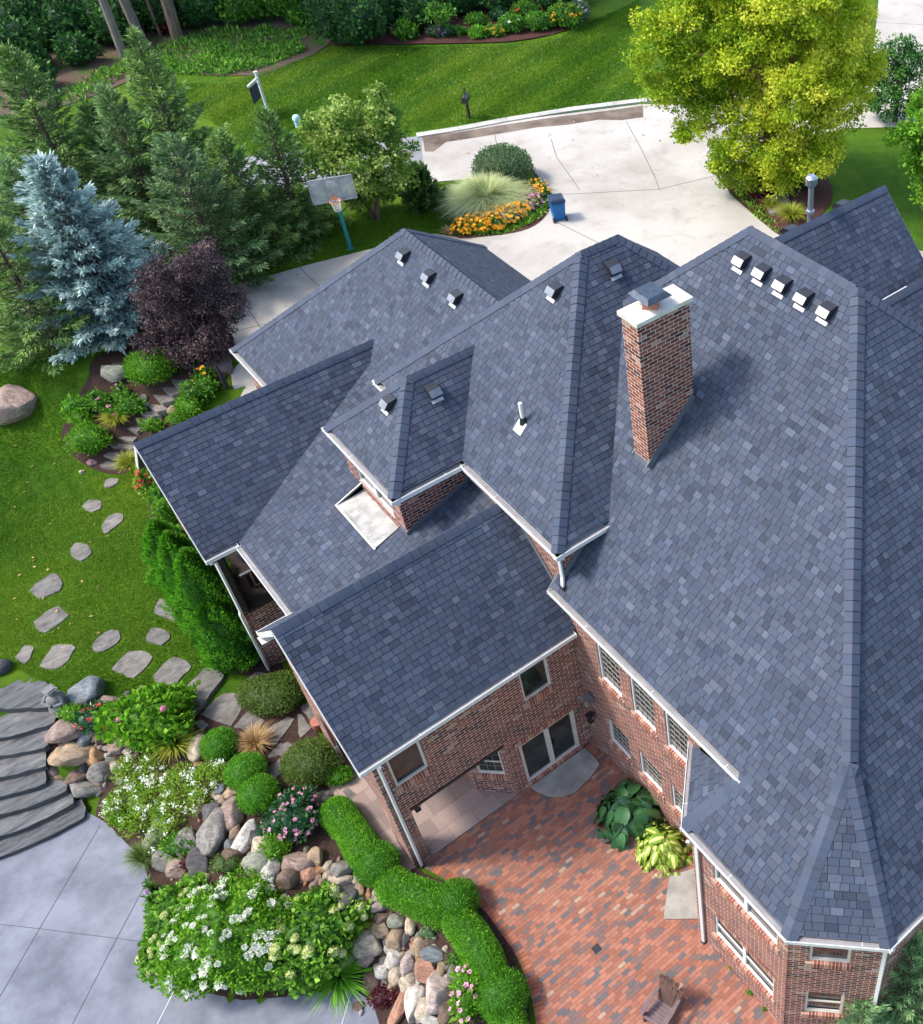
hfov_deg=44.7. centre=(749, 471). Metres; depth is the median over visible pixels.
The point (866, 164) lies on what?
lawn
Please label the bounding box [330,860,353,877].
boulder
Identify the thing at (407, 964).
boulder
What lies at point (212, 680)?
flagstone
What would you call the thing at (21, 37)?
woodland shrub
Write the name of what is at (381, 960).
boulder
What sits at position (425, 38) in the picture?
mulch bed
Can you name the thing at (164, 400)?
stone step
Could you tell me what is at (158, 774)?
boulder
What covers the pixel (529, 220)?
edging plants
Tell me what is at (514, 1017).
boxwood hedge
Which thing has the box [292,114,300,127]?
utility pedestal
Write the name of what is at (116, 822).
perennial
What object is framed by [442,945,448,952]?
cobble
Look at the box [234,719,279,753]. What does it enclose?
straw grass
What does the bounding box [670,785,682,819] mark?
window
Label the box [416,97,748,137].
kerb
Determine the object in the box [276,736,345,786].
yew
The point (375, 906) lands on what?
boulder
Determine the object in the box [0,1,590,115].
woodland floor
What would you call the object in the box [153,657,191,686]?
stepping stone
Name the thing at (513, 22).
perennial
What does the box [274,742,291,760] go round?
flagstone
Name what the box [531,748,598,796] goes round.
concrete pad
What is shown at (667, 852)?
hosta
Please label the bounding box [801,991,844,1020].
window
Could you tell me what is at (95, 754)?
boulder
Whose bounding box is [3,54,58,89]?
woodland shrub
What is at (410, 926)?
boulder
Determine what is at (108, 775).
boulder
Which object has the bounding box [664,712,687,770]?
window
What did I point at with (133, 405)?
perennial
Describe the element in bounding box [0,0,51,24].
woodland shrub
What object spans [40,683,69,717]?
garden statue
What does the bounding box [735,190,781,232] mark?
bed weeds
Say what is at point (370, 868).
boxwood ball
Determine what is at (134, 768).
boulder
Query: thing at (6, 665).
boulder
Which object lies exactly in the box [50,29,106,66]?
woodland shrub
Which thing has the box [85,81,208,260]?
norway spruce
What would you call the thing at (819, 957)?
window
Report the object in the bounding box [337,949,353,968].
boulder
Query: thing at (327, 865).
boulder
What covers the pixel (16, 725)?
slate step
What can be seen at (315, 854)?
boulder
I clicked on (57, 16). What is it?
woodland shrub
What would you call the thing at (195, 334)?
smoke bush
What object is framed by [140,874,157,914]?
purple flowers
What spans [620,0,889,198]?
tree
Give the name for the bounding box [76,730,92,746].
boulder
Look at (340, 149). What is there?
maple
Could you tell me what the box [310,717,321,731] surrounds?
clay pot
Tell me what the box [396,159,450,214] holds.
dwarf spruce
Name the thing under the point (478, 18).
perennial
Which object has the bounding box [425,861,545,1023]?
patio edging
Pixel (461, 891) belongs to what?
boxwood ball
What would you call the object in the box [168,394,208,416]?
perennial
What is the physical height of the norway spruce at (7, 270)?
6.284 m
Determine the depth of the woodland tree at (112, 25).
60.19 m
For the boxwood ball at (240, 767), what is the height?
0.911 m
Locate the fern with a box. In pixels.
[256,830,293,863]
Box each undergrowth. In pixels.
[40,0,482,57]
[53,23,314,101]
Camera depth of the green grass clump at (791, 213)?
47.70 m
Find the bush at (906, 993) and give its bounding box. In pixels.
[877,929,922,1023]
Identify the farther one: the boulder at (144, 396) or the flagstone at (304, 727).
the boulder at (144, 396)
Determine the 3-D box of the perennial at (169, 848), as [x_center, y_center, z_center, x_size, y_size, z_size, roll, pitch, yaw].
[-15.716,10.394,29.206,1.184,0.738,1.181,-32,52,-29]
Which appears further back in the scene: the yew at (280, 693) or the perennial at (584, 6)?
the perennial at (584, 6)
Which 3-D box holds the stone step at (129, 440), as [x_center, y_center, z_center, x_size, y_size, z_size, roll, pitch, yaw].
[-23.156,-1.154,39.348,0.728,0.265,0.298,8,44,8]
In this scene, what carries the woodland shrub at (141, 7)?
on the woodland floor
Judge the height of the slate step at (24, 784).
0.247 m
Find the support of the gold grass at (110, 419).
on the mulch bed at (100, 383)
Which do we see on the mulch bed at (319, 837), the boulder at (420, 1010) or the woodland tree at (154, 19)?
the boulder at (420, 1010)
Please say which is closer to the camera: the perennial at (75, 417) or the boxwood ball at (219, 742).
the boxwood ball at (219, 742)
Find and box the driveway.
[225,0,922,396]
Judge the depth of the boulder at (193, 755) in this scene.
30.53 m
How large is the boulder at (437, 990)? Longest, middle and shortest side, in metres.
1.110 x 0.799 x 0.700 m
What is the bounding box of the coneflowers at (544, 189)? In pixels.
[526,175,551,198]
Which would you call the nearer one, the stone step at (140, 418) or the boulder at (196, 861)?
the boulder at (196, 861)
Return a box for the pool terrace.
[0,812,378,1023]
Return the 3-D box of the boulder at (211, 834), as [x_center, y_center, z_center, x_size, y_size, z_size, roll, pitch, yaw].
[-14.699,9.901,28.953,0.873,0.939,1.354,3,49,1]
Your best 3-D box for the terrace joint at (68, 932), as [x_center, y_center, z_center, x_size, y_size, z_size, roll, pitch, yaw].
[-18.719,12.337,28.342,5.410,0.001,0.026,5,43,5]
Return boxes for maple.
[289,80,420,225]
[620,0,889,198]
[880,79,922,209]
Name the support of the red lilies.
on the mulch bed at (319, 837)
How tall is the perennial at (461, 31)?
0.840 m
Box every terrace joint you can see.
[0,826,99,995]
[0,924,138,941]
[72,887,143,1023]
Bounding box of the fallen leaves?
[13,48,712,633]
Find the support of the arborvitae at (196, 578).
on the mulch bed at (259, 666)
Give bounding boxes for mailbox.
[461,87,470,118]
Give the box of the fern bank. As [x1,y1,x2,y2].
[158,37,308,74]
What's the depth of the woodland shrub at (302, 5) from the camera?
63.87 m
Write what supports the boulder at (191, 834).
on the mulch bed at (319, 837)
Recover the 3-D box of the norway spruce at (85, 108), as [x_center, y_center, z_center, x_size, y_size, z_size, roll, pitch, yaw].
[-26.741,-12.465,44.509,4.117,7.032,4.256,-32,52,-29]
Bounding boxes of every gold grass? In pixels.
[91,407,130,429]
[108,449,135,474]
[140,724,204,764]
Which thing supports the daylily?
on the mulch bed at (319, 837)
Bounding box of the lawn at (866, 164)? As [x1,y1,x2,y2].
[0,0,922,1023]
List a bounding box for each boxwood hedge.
[318,795,383,872]
[373,864,452,931]
[441,905,510,990]
[486,1002,528,1023]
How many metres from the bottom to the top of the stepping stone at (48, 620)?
0.127 m
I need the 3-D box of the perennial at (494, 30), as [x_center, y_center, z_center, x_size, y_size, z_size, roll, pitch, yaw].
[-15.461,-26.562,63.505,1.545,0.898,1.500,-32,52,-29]
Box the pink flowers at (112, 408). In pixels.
[94,397,127,422]
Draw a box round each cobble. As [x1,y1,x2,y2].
[96,790,102,796]
[122,747,130,754]
[210,791,216,798]
[303,846,309,852]
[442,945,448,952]
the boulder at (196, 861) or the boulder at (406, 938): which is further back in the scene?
the boulder at (196, 861)
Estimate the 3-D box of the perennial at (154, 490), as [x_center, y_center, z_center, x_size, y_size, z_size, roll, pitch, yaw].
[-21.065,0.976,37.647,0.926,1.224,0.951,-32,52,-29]
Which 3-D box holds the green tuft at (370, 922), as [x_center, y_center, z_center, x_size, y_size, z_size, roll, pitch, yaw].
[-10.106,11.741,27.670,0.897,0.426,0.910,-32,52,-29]
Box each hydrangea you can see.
[90,679,200,753]
[133,871,209,988]
[146,860,296,1004]
[268,878,373,999]
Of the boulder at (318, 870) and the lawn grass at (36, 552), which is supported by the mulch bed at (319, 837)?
the boulder at (318, 870)
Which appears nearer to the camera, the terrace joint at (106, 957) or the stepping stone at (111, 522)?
the terrace joint at (106, 957)
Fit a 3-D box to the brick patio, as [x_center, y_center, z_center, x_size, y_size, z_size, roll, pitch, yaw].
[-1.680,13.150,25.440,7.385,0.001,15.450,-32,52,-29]
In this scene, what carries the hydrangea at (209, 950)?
on the mulch bed at (319, 837)
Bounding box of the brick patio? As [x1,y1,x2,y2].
[424,741,777,1023]
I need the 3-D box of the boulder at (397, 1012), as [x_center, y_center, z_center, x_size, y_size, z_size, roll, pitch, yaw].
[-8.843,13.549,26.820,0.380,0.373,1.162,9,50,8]
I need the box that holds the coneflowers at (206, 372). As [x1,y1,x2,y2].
[190,365,217,381]
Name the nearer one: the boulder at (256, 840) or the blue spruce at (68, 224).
the boulder at (256, 840)
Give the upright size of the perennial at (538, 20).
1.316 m
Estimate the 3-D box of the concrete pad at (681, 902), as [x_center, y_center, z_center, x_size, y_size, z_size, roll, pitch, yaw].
[-1.689,11.018,27.667,0.935,0.001,1.529,3,43,3]
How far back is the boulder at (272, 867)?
27.93 m
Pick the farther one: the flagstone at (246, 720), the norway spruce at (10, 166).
the norway spruce at (10, 166)
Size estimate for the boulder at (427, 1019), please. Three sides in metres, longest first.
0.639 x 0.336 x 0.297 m
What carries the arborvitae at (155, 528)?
on the mulch bed at (259, 666)
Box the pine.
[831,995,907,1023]
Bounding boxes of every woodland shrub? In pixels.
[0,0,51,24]
[0,14,51,60]
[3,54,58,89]
[20,0,93,48]
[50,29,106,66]
[74,0,143,43]
[129,0,179,29]
[173,0,226,27]
[213,0,271,24]
[260,0,306,18]
[285,6,312,28]
[299,0,317,20]
[302,0,389,45]
[374,0,398,26]
[389,18,419,40]
[394,0,445,29]
[436,0,483,14]
[479,0,517,10]
[513,0,566,12]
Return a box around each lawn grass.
[0,353,209,699]
[164,0,641,156]
[227,182,463,282]
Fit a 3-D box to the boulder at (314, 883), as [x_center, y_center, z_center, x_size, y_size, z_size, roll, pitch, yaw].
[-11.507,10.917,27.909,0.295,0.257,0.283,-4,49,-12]
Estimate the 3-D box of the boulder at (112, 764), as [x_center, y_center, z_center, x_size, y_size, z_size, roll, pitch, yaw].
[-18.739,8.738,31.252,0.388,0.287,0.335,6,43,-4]
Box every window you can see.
[356,467,393,514]
[386,741,433,794]
[476,751,508,780]
[519,658,555,709]
[597,644,624,706]
[609,719,632,768]
[630,677,657,741]
[639,752,664,801]
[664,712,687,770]
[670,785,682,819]
[710,868,778,954]
[712,908,775,1005]
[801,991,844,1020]
[805,946,851,970]
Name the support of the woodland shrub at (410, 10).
on the mulch bed at (425, 38)
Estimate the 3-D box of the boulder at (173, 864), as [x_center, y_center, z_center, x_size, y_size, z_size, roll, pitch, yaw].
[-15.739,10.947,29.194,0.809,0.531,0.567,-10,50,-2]
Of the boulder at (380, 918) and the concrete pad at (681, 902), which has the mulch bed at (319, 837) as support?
the boulder at (380, 918)
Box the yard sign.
[247,71,268,111]
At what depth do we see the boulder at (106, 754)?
31.32 m
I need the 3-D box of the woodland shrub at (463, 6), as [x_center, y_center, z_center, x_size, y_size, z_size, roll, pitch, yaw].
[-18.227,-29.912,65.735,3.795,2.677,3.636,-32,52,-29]
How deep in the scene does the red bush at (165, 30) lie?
63.83 m
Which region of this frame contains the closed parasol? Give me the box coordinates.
[215,364,228,388]
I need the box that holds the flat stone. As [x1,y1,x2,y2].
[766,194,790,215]
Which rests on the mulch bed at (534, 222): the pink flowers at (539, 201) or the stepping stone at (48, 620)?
the pink flowers at (539, 201)
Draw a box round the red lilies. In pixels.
[70,699,113,735]
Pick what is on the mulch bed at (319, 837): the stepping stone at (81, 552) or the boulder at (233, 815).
the boulder at (233, 815)
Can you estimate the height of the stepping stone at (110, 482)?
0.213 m
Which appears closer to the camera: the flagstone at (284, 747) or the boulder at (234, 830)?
the boulder at (234, 830)
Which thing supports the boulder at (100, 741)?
on the mulch bed at (319, 837)
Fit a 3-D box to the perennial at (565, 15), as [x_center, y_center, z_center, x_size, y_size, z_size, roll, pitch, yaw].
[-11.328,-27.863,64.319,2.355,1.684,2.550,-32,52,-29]
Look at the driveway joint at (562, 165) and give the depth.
51.63 m
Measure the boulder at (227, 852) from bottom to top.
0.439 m
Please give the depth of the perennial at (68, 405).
39.18 m
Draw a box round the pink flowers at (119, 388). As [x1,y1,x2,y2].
[110,382,131,394]
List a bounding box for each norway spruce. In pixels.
[0,39,148,261]
[0,152,125,344]
[0,217,130,375]
[74,94,156,245]
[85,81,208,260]
[118,24,272,263]
[129,130,303,314]
[202,125,314,281]
[250,104,344,258]
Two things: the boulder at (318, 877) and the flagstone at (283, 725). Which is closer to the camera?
the boulder at (318, 877)
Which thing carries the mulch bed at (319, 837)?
on the lawn at (866, 164)
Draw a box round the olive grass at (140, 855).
[117,838,155,877]
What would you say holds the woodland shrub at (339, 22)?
on the lawn at (866, 164)
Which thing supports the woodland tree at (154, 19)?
on the woodland floor
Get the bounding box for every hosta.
[592,778,665,851]
[634,817,692,877]
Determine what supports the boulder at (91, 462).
on the mulch bed at (100, 383)
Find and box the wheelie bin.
[547,193,567,222]
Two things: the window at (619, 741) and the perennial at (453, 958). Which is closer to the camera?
the perennial at (453, 958)
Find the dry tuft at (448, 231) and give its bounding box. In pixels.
[439,225,454,235]
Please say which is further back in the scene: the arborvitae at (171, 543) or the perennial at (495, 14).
the perennial at (495, 14)
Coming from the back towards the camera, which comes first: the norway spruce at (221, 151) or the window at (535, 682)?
the norway spruce at (221, 151)
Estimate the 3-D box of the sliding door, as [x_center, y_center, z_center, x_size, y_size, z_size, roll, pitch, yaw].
[-5.608,7.737,29.676,1.920,2.335,0.155,-32,52,-29]
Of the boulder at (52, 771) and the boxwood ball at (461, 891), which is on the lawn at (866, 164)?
the boulder at (52, 771)
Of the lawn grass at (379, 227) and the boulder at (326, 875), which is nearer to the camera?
the boulder at (326, 875)
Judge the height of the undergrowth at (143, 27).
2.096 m
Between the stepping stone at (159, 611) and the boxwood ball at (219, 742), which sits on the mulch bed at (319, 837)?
the boxwood ball at (219, 742)
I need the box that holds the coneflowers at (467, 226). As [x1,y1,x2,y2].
[450,200,531,235]
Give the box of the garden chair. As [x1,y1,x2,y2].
[639,973,684,1023]
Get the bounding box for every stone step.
[100,461,118,469]
[104,452,125,459]
[110,443,133,452]
[118,436,136,443]
[127,427,142,434]
[136,417,149,423]
[141,411,162,420]
[148,404,167,416]
[154,395,175,407]
[163,387,182,398]
[171,379,190,390]
[199,353,233,374]
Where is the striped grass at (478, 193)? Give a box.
[429,169,542,222]
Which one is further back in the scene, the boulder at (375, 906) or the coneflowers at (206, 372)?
the coneflowers at (206, 372)
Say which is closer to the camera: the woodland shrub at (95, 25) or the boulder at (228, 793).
the boulder at (228, 793)
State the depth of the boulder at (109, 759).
31.27 m
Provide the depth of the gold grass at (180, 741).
30.52 m
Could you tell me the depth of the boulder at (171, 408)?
39.27 m
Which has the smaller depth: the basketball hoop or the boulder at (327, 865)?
the boulder at (327, 865)
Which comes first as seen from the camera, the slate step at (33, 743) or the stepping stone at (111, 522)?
the slate step at (33, 743)
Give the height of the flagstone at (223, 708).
0.206 m
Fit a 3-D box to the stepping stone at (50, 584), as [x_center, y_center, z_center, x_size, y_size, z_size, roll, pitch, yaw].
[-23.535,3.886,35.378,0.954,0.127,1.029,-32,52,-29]
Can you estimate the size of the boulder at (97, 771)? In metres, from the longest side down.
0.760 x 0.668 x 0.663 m
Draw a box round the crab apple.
[863,33,922,123]
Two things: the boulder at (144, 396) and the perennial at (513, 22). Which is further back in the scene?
the perennial at (513, 22)
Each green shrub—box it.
[63,420,116,455]
[121,346,180,385]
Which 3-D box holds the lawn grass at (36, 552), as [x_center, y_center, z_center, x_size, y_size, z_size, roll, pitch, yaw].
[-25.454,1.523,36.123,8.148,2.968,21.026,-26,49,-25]
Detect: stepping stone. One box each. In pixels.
[15,645,33,663]
[30,573,62,598]
[34,606,69,632]
[40,644,75,669]
[70,543,91,561]
[82,500,101,511]
[92,630,120,651]
[102,513,123,533]
[104,478,118,487]
[112,651,153,677]
[146,627,170,645]
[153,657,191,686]
[154,599,174,620]
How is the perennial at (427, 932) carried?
on the mulch bed at (319, 837)
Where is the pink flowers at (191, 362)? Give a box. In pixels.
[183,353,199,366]
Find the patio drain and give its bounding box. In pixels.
[591,943,601,953]
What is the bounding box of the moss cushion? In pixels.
[208,853,241,875]
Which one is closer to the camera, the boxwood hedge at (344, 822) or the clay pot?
the boxwood hedge at (344, 822)
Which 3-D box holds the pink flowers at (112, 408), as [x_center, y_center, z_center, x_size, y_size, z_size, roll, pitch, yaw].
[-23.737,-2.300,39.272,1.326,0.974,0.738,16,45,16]
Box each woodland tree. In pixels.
[98,0,128,57]
[118,0,146,46]
[146,0,162,37]
[160,0,184,40]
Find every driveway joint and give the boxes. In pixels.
[551,139,579,189]
[562,175,715,194]
[626,122,659,189]
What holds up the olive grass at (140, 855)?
on the mulch bed at (319, 837)
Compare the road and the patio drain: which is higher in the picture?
the road
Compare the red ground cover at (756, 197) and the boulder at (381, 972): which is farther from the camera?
the red ground cover at (756, 197)
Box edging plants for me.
[468,199,549,235]
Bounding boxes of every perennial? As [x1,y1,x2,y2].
[54,702,86,722]
[60,393,90,416]
[62,406,94,426]
[79,386,114,412]
[98,750,227,852]
[110,812,139,831]
[111,391,134,403]
[114,392,147,415]
[136,416,166,434]
[145,485,165,507]
[149,495,178,524]
[157,825,195,861]
[164,411,188,425]
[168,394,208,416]
[177,375,214,400]
[194,374,223,400]
[254,965,300,997]
[416,925,438,940]
[423,23,454,36]
[445,950,462,966]
[446,961,482,1023]
[451,24,467,36]
[462,11,488,25]
[467,24,489,38]
[484,22,505,36]
[487,6,511,21]
[496,11,527,33]
[509,0,543,17]
[517,173,533,184]
[524,10,555,31]
[544,0,583,28]
[567,0,590,21]
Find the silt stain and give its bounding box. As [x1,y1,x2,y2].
[423,106,642,151]
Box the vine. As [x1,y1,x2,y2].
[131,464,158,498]
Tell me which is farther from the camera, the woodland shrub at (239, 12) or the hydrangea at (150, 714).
the woodland shrub at (239, 12)
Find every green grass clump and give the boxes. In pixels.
[759,196,783,211]
[768,199,814,223]
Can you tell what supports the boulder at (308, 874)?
on the mulch bed at (319, 837)
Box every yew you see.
[232,669,303,718]
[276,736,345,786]
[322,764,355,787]
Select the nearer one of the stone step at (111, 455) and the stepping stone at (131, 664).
the stepping stone at (131, 664)
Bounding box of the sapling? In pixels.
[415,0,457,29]
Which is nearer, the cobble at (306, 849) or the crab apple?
the cobble at (306, 849)
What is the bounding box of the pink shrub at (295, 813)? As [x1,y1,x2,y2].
[256,783,322,844]
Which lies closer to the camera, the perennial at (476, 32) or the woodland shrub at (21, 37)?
the woodland shrub at (21, 37)
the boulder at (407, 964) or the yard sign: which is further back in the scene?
the yard sign
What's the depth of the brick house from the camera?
25.48 m
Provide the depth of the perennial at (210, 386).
39.13 m
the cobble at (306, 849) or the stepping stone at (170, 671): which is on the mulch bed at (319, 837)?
the cobble at (306, 849)
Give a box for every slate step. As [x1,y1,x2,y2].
[0,678,47,712]
[0,711,57,740]
[0,729,52,758]
[0,743,55,780]
[0,764,50,799]
[0,780,69,817]
[0,790,76,839]
[0,799,87,859]
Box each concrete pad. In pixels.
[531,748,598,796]
[664,869,697,918]
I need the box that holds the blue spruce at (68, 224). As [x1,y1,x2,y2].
[7,148,192,365]
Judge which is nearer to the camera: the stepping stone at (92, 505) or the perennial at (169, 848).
the perennial at (169, 848)
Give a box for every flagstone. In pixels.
[187,666,225,713]
[195,720,208,731]
[202,693,240,725]
[234,712,264,730]
[248,672,265,679]
[266,717,293,745]
[267,724,277,742]
[267,758,280,780]
[268,742,282,757]
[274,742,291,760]
[298,714,310,737]
[300,703,314,719]
[314,789,334,805]
[343,788,356,799]
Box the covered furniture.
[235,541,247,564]
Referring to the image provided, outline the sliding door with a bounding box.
[515,704,582,787]
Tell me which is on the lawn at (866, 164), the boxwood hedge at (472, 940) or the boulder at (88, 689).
the boulder at (88, 689)
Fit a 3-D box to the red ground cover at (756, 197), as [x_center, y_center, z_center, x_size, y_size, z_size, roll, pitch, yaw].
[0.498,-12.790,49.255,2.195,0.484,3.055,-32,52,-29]
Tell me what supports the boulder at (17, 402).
on the lawn at (866, 164)
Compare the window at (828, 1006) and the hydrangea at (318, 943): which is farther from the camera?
the hydrangea at (318, 943)
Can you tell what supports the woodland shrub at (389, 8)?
on the mulch bed at (425, 38)
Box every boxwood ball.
[198,726,240,762]
[222,750,268,790]
[234,772,280,816]
[352,839,401,888]
[430,876,482,924]
[474,966,530,1021]
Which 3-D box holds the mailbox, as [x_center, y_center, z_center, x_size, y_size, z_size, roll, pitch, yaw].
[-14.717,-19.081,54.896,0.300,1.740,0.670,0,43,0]
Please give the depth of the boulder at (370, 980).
27.09 m
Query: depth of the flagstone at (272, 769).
30.29 m
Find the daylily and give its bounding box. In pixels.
[297,955,376,1019]
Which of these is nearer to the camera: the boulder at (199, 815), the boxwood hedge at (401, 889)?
the boxwood hedge at (401, 889)
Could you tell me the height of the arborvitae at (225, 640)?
3.232 m
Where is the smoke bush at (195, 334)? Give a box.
[123,236,251,375]
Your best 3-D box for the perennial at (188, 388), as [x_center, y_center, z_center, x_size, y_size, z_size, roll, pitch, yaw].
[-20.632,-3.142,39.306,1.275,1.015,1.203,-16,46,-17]
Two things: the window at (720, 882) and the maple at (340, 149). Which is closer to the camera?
the window at (720, 882)
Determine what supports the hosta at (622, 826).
on the brick patio
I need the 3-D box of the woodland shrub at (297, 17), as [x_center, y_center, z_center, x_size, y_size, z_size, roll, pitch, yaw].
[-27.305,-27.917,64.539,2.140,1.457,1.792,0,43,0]
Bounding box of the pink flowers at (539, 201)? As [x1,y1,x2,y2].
[515,188,545,211]
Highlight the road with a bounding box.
[225,136,422,187]
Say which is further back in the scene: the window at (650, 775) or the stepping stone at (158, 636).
the stepping stone at (158, 636)
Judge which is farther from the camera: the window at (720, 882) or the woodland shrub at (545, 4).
the woodland shrub at (545, 4)
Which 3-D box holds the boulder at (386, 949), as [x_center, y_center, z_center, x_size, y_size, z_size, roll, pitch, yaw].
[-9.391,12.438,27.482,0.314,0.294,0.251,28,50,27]
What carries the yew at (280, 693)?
on the mulch bed at (319, 837)
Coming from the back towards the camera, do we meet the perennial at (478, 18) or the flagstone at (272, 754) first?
the perennial at (478, 18)
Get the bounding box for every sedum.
[177,853,188,872]
[363,982,398,1009]
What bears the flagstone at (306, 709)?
on the mulch bed at (319, 837)
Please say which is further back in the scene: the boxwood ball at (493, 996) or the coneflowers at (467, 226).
the coneflowers at (467, 226)
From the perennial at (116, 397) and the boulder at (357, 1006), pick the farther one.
the perennial at (116, 397)
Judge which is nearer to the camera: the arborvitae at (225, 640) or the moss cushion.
the moss cushion
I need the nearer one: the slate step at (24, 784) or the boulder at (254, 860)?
the boulder at (254, 860)
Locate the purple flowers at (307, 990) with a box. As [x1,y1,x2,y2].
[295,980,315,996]
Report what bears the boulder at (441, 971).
on the mulch bed at (319, 837)
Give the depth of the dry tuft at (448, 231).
46.86 m
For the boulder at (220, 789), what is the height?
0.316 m
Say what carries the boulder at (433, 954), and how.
on the mulch bed at (319, 837)
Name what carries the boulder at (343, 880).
on the mulch bed at (319, 837)
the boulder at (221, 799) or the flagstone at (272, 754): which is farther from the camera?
the flagstone at (272, 754)
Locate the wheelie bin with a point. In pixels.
(557, 201)
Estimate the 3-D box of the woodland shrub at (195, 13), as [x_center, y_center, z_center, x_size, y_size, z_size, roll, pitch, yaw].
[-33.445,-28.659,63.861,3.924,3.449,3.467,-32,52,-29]
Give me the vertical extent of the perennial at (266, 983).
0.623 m
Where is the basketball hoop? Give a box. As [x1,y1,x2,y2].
[306,174,357,250]
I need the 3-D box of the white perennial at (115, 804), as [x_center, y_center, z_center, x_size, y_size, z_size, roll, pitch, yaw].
[-16.907,9.329,30.089,4.119,2.170,2.664,11,44,11]
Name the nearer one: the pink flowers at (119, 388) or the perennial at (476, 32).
the pink flowers at (119, 388)
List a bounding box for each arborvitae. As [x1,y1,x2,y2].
[140,517,186,599]
[153,529,213,624]
[167,546,237,645]
[184,593,259,673]
[204,655,248,670]
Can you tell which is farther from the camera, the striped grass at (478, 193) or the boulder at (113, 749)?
the striped grass at (478, 193)
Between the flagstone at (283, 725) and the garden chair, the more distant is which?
the flagstone at (283, 725)
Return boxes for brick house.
[133,174,922,1023]
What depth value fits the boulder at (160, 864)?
29.35 m
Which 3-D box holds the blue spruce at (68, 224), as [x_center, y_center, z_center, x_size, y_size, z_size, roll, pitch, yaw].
[-25.208,-8.505,39.576,6.311,7.532,6.391,-32,52,-29]
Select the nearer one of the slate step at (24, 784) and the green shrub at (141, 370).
the slate step at (24, 784)
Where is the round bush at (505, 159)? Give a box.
[471,142,535,181]
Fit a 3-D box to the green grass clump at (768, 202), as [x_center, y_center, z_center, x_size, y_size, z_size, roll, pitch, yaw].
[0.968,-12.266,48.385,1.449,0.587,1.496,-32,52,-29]
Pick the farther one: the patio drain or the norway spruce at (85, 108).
the norway spruce at (85, 108)
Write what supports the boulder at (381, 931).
on the mulch bed at (319, 837)
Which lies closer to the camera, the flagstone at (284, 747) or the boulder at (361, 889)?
the boulder at (361, 889)
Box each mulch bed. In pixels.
[56,686,529,1023]
[61,329,233,473]
[135,466,282,676]
[329,9,568,44]
[453,168,549,237]
[724,160,832,234]
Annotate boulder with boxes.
[0,384,37,424]
[0,659,12,675]
[44,719,83,742]
[47,740,93,765]
[47,766,58,776]
[49,775,63,780]
[63,769,86,784]
[67,675,105,706]
[69,780,101,797]
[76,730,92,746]
[79,763,88,773]
[86,459,96,465]
[86,746,104,764]
[86,761,109,782]
[92,732,103,743]
[100,365,126,382]
[100,695,117,703]
[103,753,111,757]
[104,770,112,781]
[105,757,115,761]
[108,742,124,754]
[110,761,120,770]
[116,776,126,787]
[131,763,145,776]
[132,752,141,762]
[139,394,147,400]
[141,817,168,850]
[150,772,163,780]
[151,848,175,872]
[165,858,184,878]
[166,405,179,414]
[174,827,195,856]
[185,846,211,876]
[187,733,204,762]
[196,799,206,818]
[196,807,227,857]
[202,801,221,818]
[214,782,226,794]
[218,796,226,803]
[221,796,244,831]
[222,785,238,799]
[222,848,243,861]
[224,838,233,848]
[229,823,240,839]
[231,818,256,853]
[241,849,268,875]
[248,828,259,846]
[251,835,264,851]
[260,858,280,877]
[275,868,299,889]
[280,852,313,871]
[300,866,316,881]
[307,846,322,866]
[309,880,317,888]
[315,866,323,873]
[315,874,321,880]
[322,860,333,871]
[322,871,332,881]
[328,874,353,886]
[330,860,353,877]
[335,883,358,911]
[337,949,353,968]
[352,929,382,958]
[352,1001,363,1010]
[354,955,374,967]
[355,882,365,895]
[356,895,364,902]
[361,970,380,994]
[365,888,370,902]
[369,897,386,912]
[370,922,389,938]
[373,912,388,924]
[373,963,388,979]
[378,956,385,964]
[384,945,388,953]
[384,949,402,969]
[385,928,403,949]
[386,913,404,927]
[387,965,400,985]
[387,982,395,990]
[387,991,404,1023]
[398,972,415,992]
[400,949,414,976]
[402,931,411,948]
[404,983,424,1023]
[405,915,415,935]
[411,936,424,957]
[414,959,435,982]
[414,997,426,1023]
[419,945,443,962]
[419,1014,438,1023]
[422,938,434,945]
[426,969,449,1014]
[437,962,445,976]
[437,998,454,1023]
[447,964,456,982]
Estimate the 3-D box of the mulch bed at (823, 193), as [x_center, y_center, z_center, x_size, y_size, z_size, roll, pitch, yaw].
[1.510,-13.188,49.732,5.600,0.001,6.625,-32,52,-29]
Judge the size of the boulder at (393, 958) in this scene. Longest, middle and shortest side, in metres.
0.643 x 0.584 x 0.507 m
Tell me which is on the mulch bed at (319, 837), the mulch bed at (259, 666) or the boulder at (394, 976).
the boulder at (394, 976)
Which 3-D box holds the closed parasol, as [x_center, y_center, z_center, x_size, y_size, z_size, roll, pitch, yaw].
[-19.604,-3.504,39.242,0.204,1.200,0.193,-32,52,-29]
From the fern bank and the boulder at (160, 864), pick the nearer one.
the boulder at (160, 864)
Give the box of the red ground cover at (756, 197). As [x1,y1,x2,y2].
[744,184,789,211]
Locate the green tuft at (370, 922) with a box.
[359,913,374,935]

